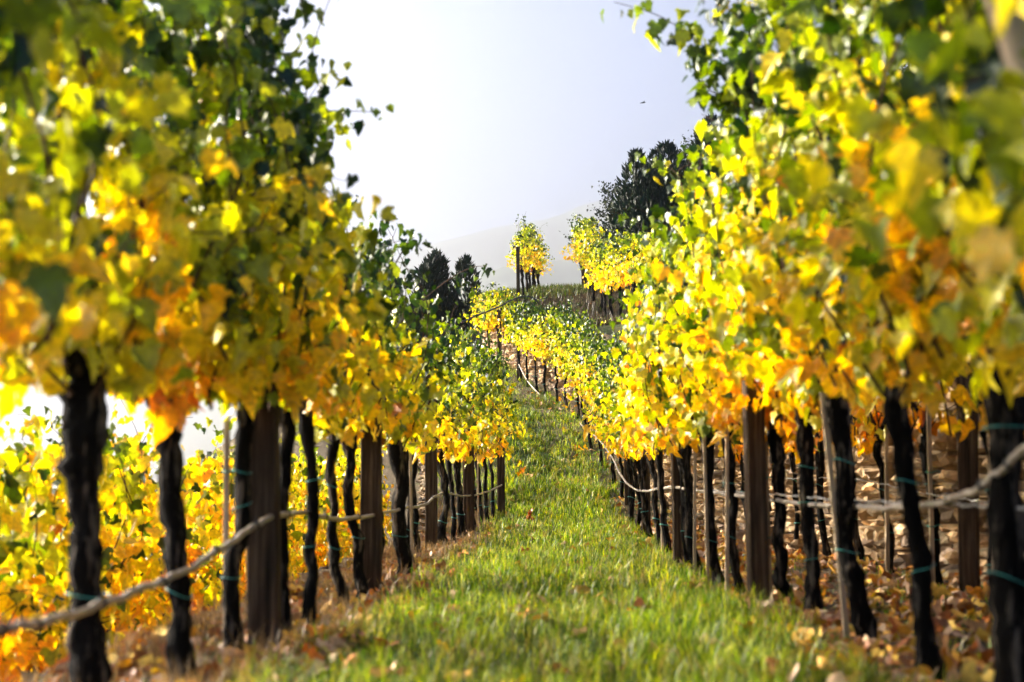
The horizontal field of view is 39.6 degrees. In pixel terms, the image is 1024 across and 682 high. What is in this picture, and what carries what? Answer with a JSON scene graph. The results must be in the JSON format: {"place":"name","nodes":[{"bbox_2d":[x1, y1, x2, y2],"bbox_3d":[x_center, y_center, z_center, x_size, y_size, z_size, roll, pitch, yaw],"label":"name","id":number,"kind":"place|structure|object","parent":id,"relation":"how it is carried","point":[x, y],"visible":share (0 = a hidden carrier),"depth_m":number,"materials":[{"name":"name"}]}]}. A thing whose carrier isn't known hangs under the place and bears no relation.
{"place":"outdoors","nodes":[
{"label":"outdoors","id":0,"kind":"place"},
{"bbox_2d":[11,257,581,511],"bbox_3d":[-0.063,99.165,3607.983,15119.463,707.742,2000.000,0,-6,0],"label":"hill","id":1,"kind":"structure","parent":0,"point":[567,271],"depth_m":3574.37,"materials":[{"name":"white"}]},
{"bbox_2d":[150,200,614,481],"bbox_3d":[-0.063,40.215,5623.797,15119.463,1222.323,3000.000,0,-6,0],"label":"mountain","id":2,"kind":"structure","parent":0,"point":[490,247],"depth_m":5504.86,"materials":[{"name":"white"}]},
{"bbox_2d":[0,0,907,475],"label":"sky","id":3,"kind":"structure","parent":0,"point":[504,109],"materials":[{"name":"white"}]},
{"bbox_2d":[116,287,994,681],"bbox_3d":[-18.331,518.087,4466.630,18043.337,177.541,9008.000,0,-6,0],"label":"ground","id":4,"kind":"structure","parent":0,"point":[388,473],"depth_m":29.69,"materials":[{"name":"soil"}]},
{"bbox_2d":[0,425,72,681],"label":"grape vine","id":5,"kind":"object","parent":4,"relation":"on","point":[16,600],"visible":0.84,"depth_m":7.91,"materials":[{"name":"yellow plant"}]},
{"bbox_2d":[0,0,122,344],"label":"grape vine","id":6,"kind":"object","parent":4,"relation":"on","point":[36,21],"visible":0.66,"depth_m":2.84,"materials":[{"name":"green plant"}]},
{"bbox_2d":[0,405,128,681],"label":"grape vine","id":7,"kind":"object","parent":4,"relation":"on","point":[51,570],"visible":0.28,"depth_m":8.74,"materials":[{"name":"yellow plant"}]},
{"bbox_2d":[2,406,161,646],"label":"grape vine","id":8,"kind":"object","parent":4,"relation":"on","point":[114,552],"visible":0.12,"depth_m":10.05,"materials":[{"name":"yellow plant"}]},
{"bbox_2d":[0,0,238,386],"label":"grape vine","id":9,"kind":"object","parent":4,"relation":"on","point":[44,304],"visible":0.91,"depth_m":3.75,"materials":[{"name":"yellow plant"}]},
{"bbox_2d":[52,393,212,647],"bbox_3d":[-3.029,1.834,10.995,1.475,2.966,1.911,0,-6,0],"label":"grape vine","id":10,"kind":"object","parent":4,"relation":"on","point":[138,610],"visible":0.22,"depth_m":10.83,"materials":[{"name":"yellow plant"}]},
{"bbox_2d":[0,0,282,681],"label":"grape vine","id":11,"kind":"object","parent":4,"relation":"on","point":[84,371],"visible":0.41,"depth_m":4.46,"materials":[{"name":"yellow plant"}]},
{"bbox_2d":[0,0,355,681],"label":"grape vine","id":12,"kind":"object","parent":4,"relation":"on","point":[168,424],"visible":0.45,"depth_m":5.19,"materials":[{"name":"yellow plant"}]},
{"bbox_2d":[135,444,246,625],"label":"grape vine","id":13,"kind":"object","parent":4,"relation":"on","point":[196,478],"visible":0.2,"depth_m":11.96,"materials":[{"name":"yellow plant"}]},
{"bbox_2d":[148,448,246,608],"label":"grape vine","id":14,"kind":"object","parent":4,"relation":"on","point":[215,519],"visible":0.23,"depth_m":12.84,"materials":[{"name":"yellow plant"}]},
{"bbox_2d":[221,404,243,647],"bbox_3d":[-1.190,0.781,6.041,0.103,1.304,0.056,-4,-7,34],"label":"vine stake","id":15,"kind":"object","parent":4,"relation":"on","point":[227,471],"visible":0.36,"depth_m":6.06,"materials":[{"name":"grey wood"}]},
{"bbox_2d":[190,418,299,583],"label":"grape vine","id":16,"kind":"object","parent":4,"relation":"on","point":[219,439],"visible":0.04,"depth_m":13.88,"materials":[{"name":"yellow plant"}]},
{"bbox_2d":[81,0,410,654],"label":"grape vine","id":17,"kind":"object","parent":4,"relation":"on","point":[254,257],"visible":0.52,"depth_m":5.75,"materials":[{"name":"yellow plant"}]},
{"bbox_2d":[0,493,496,681],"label":"dry grass","id":18,"kind":"structure","parent":4,"relation":"on","point":[325,585],"depth_m":6.54,"materials":[{"name":"brown plant"}]},
{"bbox_2d":[243,180,280,647],"bbox_3d":[-1.103,0.372,6.272,0.201,2.254,0.146,0,-6,0],"label":"trellis post","id":19,"kind":"object","parent":4,"relation":"on","point":[263,569],"visible":0.3,"depth_m":6.16,"materials":[{"name":"brown wood"}]},
{"bbox_2d":[168,0,437,643],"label":"grape vine","id":20,"kind":"object","parent":4,"relation":"on","point":[320,302],"visible":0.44,"depth_m":6.37,"materials":[{"name":"yellow plant"}]},
{"bbox_2d":[0,484,501,637],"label":"drip hose","id":21,"kind":"object","parent":20,"relation":"attached to","point":[36,625],"visible":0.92,"depth_m":4.79,"materials":[{"name":"plastic"}]},
{"bbox_2d":[207,59,402,631],"bbox_3d":[-1.199,-0.072,7.482,1.254,3.234,1.945,0,-6,0],"label":"grape vine","id":22,"kind":"object","parent":4,"relation":"on","point":[311,420],"visible":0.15,"depth_m":7.15,"materials":[{"name":"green plant"}]},
{"bbox_2d":[287,461,324,577],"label":"grape vine","id":23,"kind":"object","parent":4,"relation":"on","point":[297,520],"visible":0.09,"depth_m":16.73,"materials":[{"name":"yellow plant"}]},
{"bbox_2d":[217,199,412,606],"bbox_3d":[-1.178,0.339,8.513,1.216,2.727,1.468,0,-6,0],"label":"grape vine","id":24,"kind":"object","parent":4,"relation":"on","point":[335,433],"visible":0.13,"depth_m":8.31,"materials":[{"name":"yellow plant"}]},
{"bbox_2d":[289,444,349,578],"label":"grape vine","id":25,"kind":"object","parent":4,"relation":"on","point":[301,477],"visible":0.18,"depth_m":17.59,"materials":[{"name":"yellow plant"}]},
{"bbox_2d":[301,452,359,566],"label":"grape vine","id":26,"kind":"object","parent":4,"relation":"on","point":[324,491],"visible":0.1,"depth_m":18.77,"materials":[{"name":"yellow plant"}]},
{"bbox_2d":[360,316,382,591],"bbox_3d":[-0.987,0.833,9.966,0.166,2.154,0.153,0,-6,0],"label":"trellis post","id":27,"kind":"object","parent":4,"relation":"on","point":[371,529],"visible":0.34,"depth_m":9.87,"materials":[{"name":"brown wood"}]},
{"bbox_2d":[337,240,441,600],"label":"grape vine","id":28,"kind":"object","parent":4,"relation":"on","point":[410,401],"visible":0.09,"depth_m":9.33,"materials":[{"name":"yellow plant"}]},
{"bbox_2d":[344,195,439,586],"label":"grape vine","id":29,"kind":"object","parent":4,"relation":"on","point":[393,268],"visible":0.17,"depth_m":10.43,"materials":[{"name":"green plant"}]},
{"bbox_2d":[337,228,466,562],"bbox_3d":[-1.187,0.483,12.421,1.312,3.126,2.096,-3,-6,25],"label":"grape vine","id":30,"kind":"object","parent":4,"relation":"on","point":[388,284],"visible":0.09,"depth_m":12.54,"materials":[{"name":"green plant"}]},
{"bbox_2d":[362,225,455,576],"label":"grape vine","id":31,"kind":"object","parent":4,"relation":"on","point":[395,452],"visible":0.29,"depth_m":11.38,"materials":[{"name":"yellow plant"}]},
{"bbox_2d":[425,367,437,547],"bbox_3d":[-0.872,1.351,15.342,0.152,2.154,0.133,0,-6,0],"label":"trellis post","id":32,"kind":"object","parent":4,"relation":"on","point":[431,518],"visible":0.53,"depth_m":15.25,"materials":[{"name":"brown wood"}]},
{"bbox_2d":[391,248,481,364],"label":"conifer tree","id":33,"kind":"object","parent":4,"relation":"on","point":[435,263],"visible":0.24,"depth_m":50.19,"materials":[{"name":"green plant"}]},
{"bbox_2d":[394,303,478,552],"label":"grape vine","id":34,"kind":"object","parent":4,"relation":"on","point":[416,537],"visible":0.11,"depth_m":13.89,"materials":[{"name":"yellow plant"}]},
{"bbox_2d":[406,263,501,542],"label":"grape vine","id":35,"kind":"object","parent":4,"relation":"on","point":[473,361],"visible":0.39,"depth_m":17.62,"materials":[{"name":"yellow plant"}]},
{"bbox_2d":[416,314,495,545],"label":"grape vine","id":36,"kind":"object","parent":4,"relation":"on","point":[448,447],"visible":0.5,"depth_m":16.02,"materials":[{"name":"yellow plant"}]},
{"bbox_2d":[418,336,505,537],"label":"grape vine","id":37,"kind":"object","parent":4,"relation":"on","point":[461,529],"visible":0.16,"depth_m":19.07,"materials":[{"name":"yellow plant"}]},
{"bbox_2d":[463,406,474,533],"bbox_3d":[-0.609,1.772,19.922,0.183,2.154,0.166,0,-6,0],"label":"trellis post","id":38,"kind":"object","parent":4,"relation":"on","point":[468,489],"visible":0.34,"depth_m":19.81,"materials":[{"name":"brown wood"}]},
{"bbox_2d":[444,350,505,530],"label":"grape vine","id":39,"kind":"object","parent":4,"relation":"on","point":[485,387],"visible":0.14,"depth_m":20.39,"materials":[{"name":"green plant"}]},
{"bbox_2d":[453,336,532,524],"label":"grape vine","id":40,"kind":"object","parent":4,"relation":"on","point":[500,413],"visible":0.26,"depth_m":21.46,"materials":[{"name":"yellow plant"}]},
{"bbox_2d":[473,286,519,332],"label":"grape vine","id":41,"kind":"object","parent":4,"relation":"on","point":[491,316],"visible":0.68,"depth_m":41.40,"materials":[{"name":"yellow plant"}]},
{"bbox_2d":[497,438,504,516],"bbox_3d":[-0.184,2.233,23.695,0.152,1.754,0.133,0,-6,0],"label":"trellis post","id":42,"kind":"object","parent":4,"relation":"on","point":[500,481],"visible":0.55,"depth_m":23.62,"materials":[{"name":"brown wood"}]},
{"bbox_2d":[477,332,527,521],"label":"grape vine","id":43,"kind":"object","parent":4,"relation":"on","point":[494,387],"visible":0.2,"depth_m":22.24,"materials":[{"name":"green plant"}]},
{"bbox_2d":[477,357,527,518],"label":"grape vine","id":44,"kind":"object","parent":4,"relation":"on","point":[513,407],"visible":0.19,"depth_m":23.04,"materials":[{"name":"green plant"}]},
{"bbox_2d":[39,464,992,681],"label":"weeds","id":45,"kind":"object","parent":4,"relation":"on","point":[957,638],"visible":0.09,"depth_m":7.54,"materials":[{"name":"plant"}]},
{"bbox_2d":[497,297,536,381],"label":"grape vine","id":46,"kind":"object","parent":4,"relation":"on","point":[509,319],"visible":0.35,"depth_m":38.47,"materials":[{"name":"yellow plant"}]},
{"bbox_2d":[500,295,537,386],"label":"grape vine","id":47,"kind":"object","parent":4,"relation":"on","point":[520,312],"visible":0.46,"depth_m":37.65,"materials":[{"name":"yellow plant"}]},
{"bbox_2d":[47,391,994,681],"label":"fallen leaves","id":48,"kind":"object","parent":4,"relation":"on","point":[973,667],"depth_m":6.85,"materials":[{"name":"brown plant"}]},
{"bbox_2d":[505,224,540,301],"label":"grape vine","id":49,"kind":"object","parent":4,"relation":"on","point":[522,254],"visible":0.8,"depth_m":44.44,"materials":[{"name":"yellow plant"}]},
{"bbox_2d":[510,300,557,391],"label":"grape vine","id":50,"kind":"object","parent":4,"relation":"on","point":[520,323],"visible":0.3,"depth_m":36.88,"materials":[{"name":"yellow plant"}]},
{"bbox_2d":[519,296,558,397],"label":"grape vine","id":51,"kind":"object","parent":4,"relation":"on","point":[531,331],"visible":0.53,"depth_m":36.23,"materials":[{"name":"yellow plant"}]},
{"bbox_2d":[529,299,572,402],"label":"grape vine","id":52,"kind":"object","parent":4,"relation":"on","point":[545,337],"visible":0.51,"depth_m":35.45,"materials":[{"name":"yellow plant"}]},
{"bbox_2d":[463,282,647,327],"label":"hilltop grass","id":53,"kind":"structure","parent":4,"relation":"on","point":[554,290],"depth_m":44.42,"materials":[{"name":"green plant"}]},
{"bbox_2d":[538,297,576,408],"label":"grape vine","id":54,"kind":"object","parent":4,"relation":"on","point":[555,337],"visible":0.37,"depth_m":34.55,"materials":[{"name":"yellow plant"}]},
{"bbox_2d":[547,299,596,418],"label":"grape vine","id":55,"kind":"object","parent":4,"relation":"on","point":[564,347],"visible":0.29,"depth_m":33.66,"materials":[{"name":"yellow plant"}]},
{"bbox_2d":[554,306,599,424],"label":"grape vine","id":56,"kind":"object","parent":4,"relation":"on","point":[574,327],"visible":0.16,"depth_m":32.34,"materials":[{"name":"yellow plant"}]},
{"bbox_2d":[557,310,610,448],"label":"grape vine","id":57,"kind":"object","parent":4,"relation":"on","point":[576,378],"visible":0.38,"depth_m":30.48,"materials":[{"name":"yellow plant"}]},
{"bbox_2d":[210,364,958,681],"bbox_3d":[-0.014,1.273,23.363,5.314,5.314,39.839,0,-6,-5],"label":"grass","id":58,"kind":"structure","parent":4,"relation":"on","point":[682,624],"depth_m":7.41,"materials":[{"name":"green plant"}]},
{"bbox_2d":[562,317,610,467],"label":"grape vine","id":59,"kind":"object","parent":4,"relation":"on","point":[585,351],"visible":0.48,"depth_m":28.76,"materials":[{"name":"yellow plant"}]},
{"bbox_2d":[572,224,606,300],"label":"grape vine","id":60,"kind":"object","parent":4,"relation":"on","point":[592,235],"visible":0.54,"depth_m":43.72,"materials":[{"name":"yellow plant"}]},
{"bbox_2d":[568,330,622,483],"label":"grape vine","id":61,"kind":"object","parent":4,"relation":"on","point":[599,357],"visible":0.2,"depth_m":27.47,"materials":[{"name":"yellow plant"}]},
{"bbox_2d":[578,234,616,316],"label":"grape vine","id":62,"kind":"object","parent":4,"relation":"on","point":[595,288],"visible":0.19,"depth_m":41.67,"materials":[{"name":"yellow plant"}]},
{"bbox_2d":[563,179,635,242],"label":"deciduous tree","id":63,"kind":"object","parent":4,"relation":"on","point":[608,209],"visible":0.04,"depth_m":56.56,"materials":[{"name":"green plant"}]},
{"bbox_2d":[582,335,627,498],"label":"grape vine","id":64,"kind":"object","parent":4,"relation":"on","point":[599,410],"visible":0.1,"depth_m":25.87,"materials":[{"name":"yellow plant"}]},
{"bbox_2d":[578,332,635,521],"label":"grape vine","id":65,"kind":"object","parent":4,"relation":"on","point":[632,491],"visible":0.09,"depth_m":22.68,"materials":[{"name":"yellow plant"}]},
{"bbox_2d":[584,234,631,317],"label":"grape vine","id":66,"kind":"object","parent":4,"relation":"on","point":[605,262],"visible":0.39,"depth_m":40.71,"materials":[{"name":"yellow plant"}]},
{"bbox_2d":[588,367,629,513],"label":"grape vine","id":67,"kind":"object","parent":4,"relation":"on","point":[597,401],"visible":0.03,"depth_m":24.38,"materials":[{"name":"yellow plant"}]},
{"bbox_2d":[596,227,633,316],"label":"grape vine","id":68,"kind":"object","parent":4,"relation":"on","point":[614,277],"visible":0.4,"depth_m":39.77,"materials":[{"name":"yellow plant"}]},
{"bbox_2d":[606,231,641,293],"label":"grape vine","id":69,"kind":"object","parent":4,"relation":"on","point":[626,282],"visible":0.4,"depth_m":39.14,"materials":[{"name":"yellow plant"}]},
{"bbox_2d":[609,313,652,537],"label":"grape vine","id":70,"kind":"object","parent":4,"relation":"on","point":[641,457],"visible":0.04,"depth_m":17.47,"materials":[{"name":"yellow plant"}]},
{"bbox_2d":[595,360,666,529],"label":"grape vine","id":71,"kind":"object","parent":4,"relation":"on","point":[613,433],"visible":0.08,"depth_m":19.31,"materials":[{"name":"yellow plant"}]},
{"bbox_2d":[601,345,663,526],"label":"grape vine","id":72,"kind":"object","parent":4,"relation":"on","point":[634,470],"visible":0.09,"depth_m":21.05,"materials":[{"name":"yellow plant"}]},
{"bbox_2d":[604,252,671,554],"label":"grape vine","id":73,"kind":"object","parent":4,"relation":"on","point":[642,443],"visible":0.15,"depth_m":13.91,"materials":[{"name":"yellow plant"}]},
{"bbox_2d":[583,205,692,563],"bbox_3d":[1.360,0.468,12.317,1.444,3.162,1.996,2,-6,-22],"label":"grape vine","id":74,"kind":"object","parent":4,"relation":"on","point":[658,442],"visible":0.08,"depth_m":12.32,"materials":[{"name":"yellow plant"}]},
{"bbox_2d":[596,277,693,542],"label":"grape vine","id":75,"kind":"object","parent":4,"relation":"on","point":[654,476],"visible":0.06,"depth_m":15.71,"materials":[{"name":"yellow plant"}]},
{"bbox_2d":[623,169,684,240],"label":"conifer tree","id":76,"kind":"object","parent":4,"relation":"on","point":[653,194],"visible":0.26,"depth_m":47.84,"materials":[{"name":"green plant"}]},
{"bbox_2d":[601,139,710,243],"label":"conifer tree","id":77,"kind":"object","parent":4,"relation":"on","point":[637,174],"visible":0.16,"depth_m":48.78,"materials":[{"name":"green plant"}]},
{"bbox_2d":[611,141,732,573],"bbox_3d":[1.373,0.250,11.478,1.141,3.457,2.018,0,-6,0],"label":"grape vine","id":78,"kind":"object","parent":4,"relation":"on","point":[668,432],"visible":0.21,"depth_m":11.29,"materials":[{"name":"yellow plant"}]},
{"bbox_2d":[671,453,683,565],"bbox_3d":[1.498,1.139,12.850,0.136,2.154,0.118,0,-6,0],"label":"trellis post","id":79,"kind":"object","parent":4,"relation":"on","point":[677,548],"visible":0.19,"depth_m":12.76,"materials":[{"name":"brown wood"}]},
{"bbox_2d":[613,137,742,586],"bbox_3d":[1.439,0.107,10.355,1.274,3.513,2.267,0,-6,0],"label":"grape vine","id":80,"kind":"object","parent":4,"relation":"on","point":[684,404],"visible":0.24,"depth_m":10.39,"materials":[{"name":"yellow plant"}]},
{"bbox_2d":[629,151,745,593],"bbox_3d":[1.442,0.229,9.986,1.256,3.250,1.656,0,-6,0],"label":"grape vine","id":81,"kind":"object","parent":4,"relation":"on","point":[721,420],"visible":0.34,"depth_m":9.71,"materials":[{"name":"yellow plant"}]},
{"bbox_2d":[702,436,709,585],"bbox_3d":[1.410,1.280,10.324,0.042,1.254,0.030,0,-6,0],"label":"vine stake","id":82,"kind":"object","parent":4,"relation":"on","point":[706,508],"visible":0.67,"depth_m":10.32,"materials":[{"name":"grey wood"}]},
{"bbox_2d":[600,0,848,613],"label":"grape vine","id":83,"kind":"object","parent":4,"relation":"on","point":[734,106],"visible":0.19,"depth_m":7.68,"materials":[{"name":"yellow plant"}]},
{"bbox_2d":[725,428,728,588],"bbox_3d":[1.455,1.216,9.627,0.040,1.254,0.030,0,-6,0],"label":"vine stake","id":84,"kind":"object","parent":4,"relation":"on","point":[727,508],"visible":0.86,"depth_m":9.62,"materials":[{"name":"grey wood"}]},
{"bbox_2d":[480,295,1023,584],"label":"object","id":85,"kind":"structure","parent":4,"relation":"on","point":[871,523],"depth_m":12.20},
{"bbox_2d":[655,0,848,601],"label":"grape vine","id":86,"kind":"object","parent":4,"relation":"on","point":[780,430],"visible":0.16,"depth_m":8.53,"materials":[{"name":"yellow plant"}]},
{"bbox_2d":[741,358,769,600],"bbox_3d":[1.452,0.616,8.530,0.136,2.254,0.118,1,-6,-6],"label":"trellis post","id":87,"kind":"object","parent":4,"relation":"on","point":[756,517],"visible":0.45,"depth_m":8.45,"materials":[{"name":"brown wood"}]},
{"bbox_2d":[766,423,772,595],"bbox_3d":[1.578,1.006,8.632,0.106,1.404,0.058,-4,-7,34],"label":"vine stake","id":88,"kind":"object","parent":4,"relation":"on","point":[769,530],"visible":0.48,"depth_m":8.62,"materials":[{"name":"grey wood"}]},
{"bbox_2d":[740,416,831,555],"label":"grape vine","id":89,"kind":"object","parent":4,"relation":"on","point":[819,452],"visible":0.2,"depth_m":13.41,"materials":[{"name":"brown plant"}]},
{"bbox_2d":[783,434,799,538],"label":"grape vine","id":90,"kind":"object","parent":4,"relation":"on","point":[790,447],"visible":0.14,"depth_m":14.68,"materials":[{"name":"brown plant"}]},
{"bbox_2d":[695,0,902,640],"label":"grape vine","id":91,"kind":"object","parent":4,"relation":"on","point":[863,620],"visible":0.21,"depth_m":6.65,"materials":[{"name":"yellow plant"}]},
{"bbox_2d":[819,392,850,641],"bbox_3d":[1.548,0.880,6.796,0.127,1.304,0.029,0,-6,0],"label":"vine stake","id":92,"kind":"object","parent":4,"relation":"on","point":[832,488],"visible":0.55,"depth_m":6.80,"materials":[{"name":"grey wood"}]},
{"bbox_2d":[697,0,977,679],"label":"grape vine","id":93,"kind":"object","parent":4,"relation":"on","point":[880,371],"visible":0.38,"depth_m":5.42,"materials":[{"name":"yellow plant"}]},
{"bbox_2d":[832,401,880,560],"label":"grape vine","id":94,"kind":"object","parent":4,"relation":"on","point":[860,549],"visible":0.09,"depth_m":12.05,"materials":[{"name":"brown plant"}]},
{"bbox_2d":[849,337,908,573],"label":"grape vine","id":95,"kind":"object","parent":4,"relation":"on","point":[870,424],"visible":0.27,"depth_m":11.04,"materials":[{"name":"brown plant"}]},
{"bbox_2d":[884,429,889,572],"bbox_3d":[2.880,1.241,10.931,0.051,1.304,0.030,0,-6,0],"label":"vine stake","id":96,"kind":"object","parent":4,"relation":"on","point":[886,499],"visible":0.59,"depth_m":10.92,"materials":[{"name":"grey wood"}]},
{"bbox_2d":[769,0,1023,681],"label":"grape vine","id":97,"kind":"object","parent":4,"relation":"on","point":[1004,516],"visible":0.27,"depth_m":4.52,"materials":[{"name":"yellow plant"}]},
{"bbox_2d":[518,364,1023,511],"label":"drip hose","id":98,"kind":"object","parent":97,"relation":"attached to","point":[1009,463],"visible":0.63,"depth_m":5.31,"materials":[{"name":"plastic"}]},
{"bbox_2d":[785,0,1023,408],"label":"grape vine","id":99,"kind":"object","parent":4,"relation":"on","point":[966,302],"visible":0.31,"depth_m":4.14,"materials":[{"name":"yellow plant"}]},
{"bbox_2d":[802,0,1023,358],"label":"grape vine","id":100,"kind":"object","parent":4,"relation":"on","point":[988,120],"visible":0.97,"depth_m":3.03,"materials":[{"name":"yellow plant"}]},
{"bbox_2d":[907,351,955,585],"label":"grape vine","id":101,"kind":"object","parent":4,"relation":"on","point":[915,413],"visible":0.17,"depth_m":9.76,"materials":[{"name":"brown plant"}]},
{"bbox_2d":[925,407,942,582],"bbox_3d":[2.823,1.056,9.531,0.102,1.404,0.056,-4,-7,34],"label":"vine stake","id":102,"kind":"object","parent":4,"relation":"on","point":[931,525],"visible":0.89,"depth_m":9.54,"materials":[{"name":"grey wood"}]},
{"bbox_2d":[933,345,990,572],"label":"grape vine","id":103,"kind":"object","parent":4,"relation":"on","point":[959,395],"visible":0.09,"depth_m":8.17,"materials":[{"name":"yellow plant"}]},
{"bbox_2d":[956,356,979,591],"bbox_3d":[2.893,0.916,9.017,0.145,1.654,0.119,-3,-6,26],"label":"trellis post","id":104,"kind":"object","parent":4,"relation":"on","point":[968,519],"visible":0.57,"depth_m":8.96,"materials":[{"name":"brown wood"}]},
{"bbox_2d":[983,0,1023,93],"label":"brace post","id":105,"kind":"object","parent":4,"relation":"on","point":[1010,41],"visible":0.67,"depth_m":2.71,"materials":[{"name":"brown wood"}]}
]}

